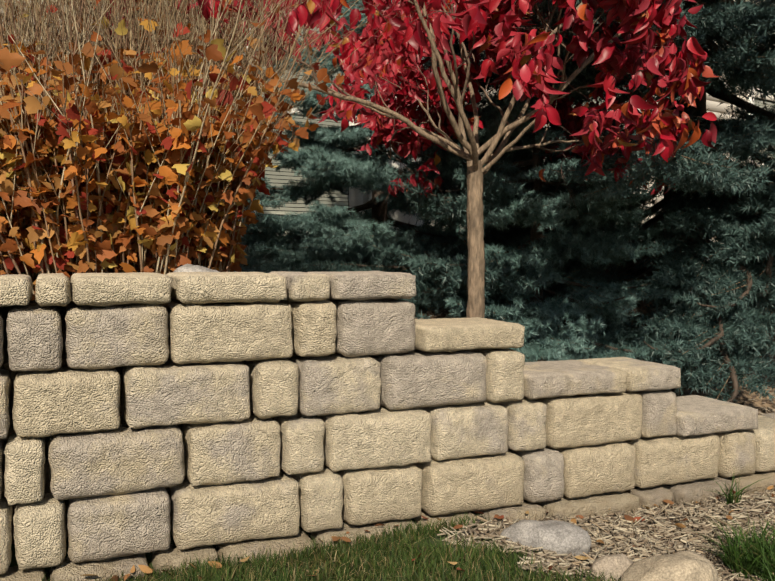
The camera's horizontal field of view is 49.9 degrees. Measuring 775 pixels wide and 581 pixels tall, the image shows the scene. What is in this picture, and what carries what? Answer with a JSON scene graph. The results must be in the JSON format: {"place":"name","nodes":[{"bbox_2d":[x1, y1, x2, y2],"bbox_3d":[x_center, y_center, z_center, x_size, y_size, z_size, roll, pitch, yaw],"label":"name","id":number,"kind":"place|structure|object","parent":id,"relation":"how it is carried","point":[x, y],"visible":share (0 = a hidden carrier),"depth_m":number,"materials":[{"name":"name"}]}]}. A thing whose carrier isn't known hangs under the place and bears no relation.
{"place":"outdoors","nodes":[
{"label":"outdoors","id":0,"kind":"place"},
{"bbox_2d":[0,278,774,580],"bbox_3d":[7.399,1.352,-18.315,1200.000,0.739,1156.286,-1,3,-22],"label":"ground","id":1,"kind":"structure","parent":0,"point":[740,395],"depth_m":2.13,"materials":[{"name":"soil"}]},
{"bbox_2d":[1,0,106,80],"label":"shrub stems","id":2,"kind":"object","parent":1,"relation":"on","point":[33,27],"visible":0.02,"depth_m":2.47,"materials":[{"name":"brown plant"}]},
{"bbox_2d":[173,264,219,271],"bbox_3d":[-0.552,-0.037,2.399,0.146,0.081,0.155,-1,3,-22],"label":"terrace rock","id":3,"kind":"object","parent":1,"relation":"on","point":[190,268],"visible":0.23,"depth_m":2.35,"materials":[{"name":"stone"}]},
{"bbox_2d":[93,1,300,271],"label":"spruce","id":4,"kind":"object","parent":1,"relation":"on","point":[256,237],"depth_m":4.08,"materials":[{"name":"green plant"}]},
{"bbox_2d":[0,0,394,300],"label":"shrub stems","id":5,"kind":"object","parent":1,"relation":"on","point":[71,13],"visible":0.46,"depth_m":2.30,"materials":[{"name":"brown plant"}]},
{"bbox_2d":[0,92,299,290],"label":"shrub leaves","id":6,"kind":"object","parent":5,"relation":"attached to","point":[72,246],"visible":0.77,"depth_m":2.32,"materials":[{"name":"orange plant"}]},
{"bbox_2d":[0,0,368,155],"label":"shrub leaves","id":7,"kind":"object","parent":5,"relation":"attached to","point":[258,107],"visible":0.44,"depth_m":2.25,"materials":[{"name":"orange plant"}]},
{"bbox_2d":[15,514,620,580],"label":"lawn grass","id":8,"kind":"structure","parent":1,"relation":"on","point":[267,572],"depth_m":2.03,"materials":[{"name":"green plant"}]},
{"bbox_2d":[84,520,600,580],"bbox_3d":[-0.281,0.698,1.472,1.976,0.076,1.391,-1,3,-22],"label":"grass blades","id":9,"kind":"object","parent":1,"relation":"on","point":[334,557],"visible":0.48,"depth_m":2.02,"materials":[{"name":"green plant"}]},
{"bbox_2d":[238,0,513,272],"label":"spruce","id":10,"kind":"object","parent":1,"relation":"on","point":[333,246],"depth_m":4.16,"materials":[{"name":"teal plant"}]},
{"bbox_2d":[0,271,774,580],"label":"retaining wall","id":11,"kind":"structure","parent":1,"relation":"on","point":[434,418],"depth_m":2.18,"materials":[{"name":"stone"}]},
{"bbox_2d":[1,0,774,254],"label":"house siding","id":12,"kind":"object","parent":1,"relation":"on","point":[712,103],"depth_m":8.79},
{"bbox_2d":[30,277,774,414],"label":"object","id":13,"kind":"structure","parent":1,"relation":"on","point":[744,397],"depth_m":3.63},
{"bbox_2d":[80,485,774,580],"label":"fallen leaves","id":14,"kind":"object","parent":1,"relation":"on","point":[147,569],"depth_m":2.18,"materials":[{"name":"brown plant"}]},
{"bbox_2d":[187,0,703,317],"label":"tree","id":15,"kind":"object","parent":1,"relation":"on","point":[471,152],"visible":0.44,"depth_m":2.80,"materials":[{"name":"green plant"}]},
{"bbox_2d":[94,0,568,141],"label":"red tree leaves","id":16,"kind":"object","parent":15,"relation":"attached to","point":[396,34],"visible":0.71,"depth_m":2.54,"materials":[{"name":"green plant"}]},
{"bbox_2d":[357,0,717,197],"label":"red tree leaves","id":17,"kind":"object","parent":15,"relation":"attached to","point":[685,82],"visible":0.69,"depth_m":2.36,"materials":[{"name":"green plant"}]},
{"bbox_2d":[301,0,774,402],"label":"spruce","id":18,"kind":"object","parent":1,"relation":"on","point":[744,319],"depth_m":3.30,"materials":[{"name":"plant"}]},
{"bbox_2d":[398,13,704,362],"bbox_3d":[0.623,-0.546,3.642,1.317,1.661,1.364,-1,3,-22],"label":"spruce","id":19,"kind":"object","parent":1,"relation":"on","point":[578,333],"depth_m":3.33,"materials":[{"name":"teal plant"}]},
{"bbox_2d":[444,489,774,580],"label":"mulch chips","id":20,"kind":"object","parent":1,"relation":"on","point":[671,542],"visible":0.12,"depth_m":2.34,"materials":[{"name":"brown wood"}]},
{"bbox_2d":[500,519,590,556],"bbox_3d":[0.420,0.657,2.218,0.251,0.094,0.148,1,3,26],"label":"grey rock","id":21,"kind":"object","parent":20,"relation":"on","point":[560,537],"visible":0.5,"depth_m":2.15,"materials":[{"name":"stone"}]},
{"bbox_2d":[437,489,774,580],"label":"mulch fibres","id":22,"kind":"object","parent":20,"relation":"on","point":[645,538],"visible":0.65,"depth_m":2.32,"materials":[{"name":"beige wood"}]},
{"bbox_2d":[589,553,633,580],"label":"rock","id":23,"kind":"object","parent":1,"relation":"on","point":[621,563],"visible":0.65,"depth_m":2.00,"materials":[{"name":"stone"}]},
{"bbox_2d":[620,550,718,580],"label":"tan rock","id":24,"kind":"object","parent":1,"relation":"on","point":[687,565],"visible":1,"depth_m":1.87,"materials":[{"name":"stone"}]},
{"bbox_2d":[692,469,774,580],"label":"weed clumps","id":25,"kind":"object","parent":1,"relation":"on","point":[757,551],"visible":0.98,"depth_m":2.10,"materials":[{"name":"green plant"}]},
{"bbox_2d":[239,19,774,257],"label":"house siding","id":26,"kind":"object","parent":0,"point":[355,197],"depth_m":6.28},
{"bbox_2d":[256,11,774,214],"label":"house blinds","id":27,"kind":"object","parent":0,"point":[272,172],"depth_m":5.82,"materials":[{"name":"grey"}]},
{"bbox_2d":[261,27,774,216],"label":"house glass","id":28,"kind":"object","parent":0,"point":[348,189],"depth_m":5.84,"materials":[{"name":"grey glass"}]}
]}

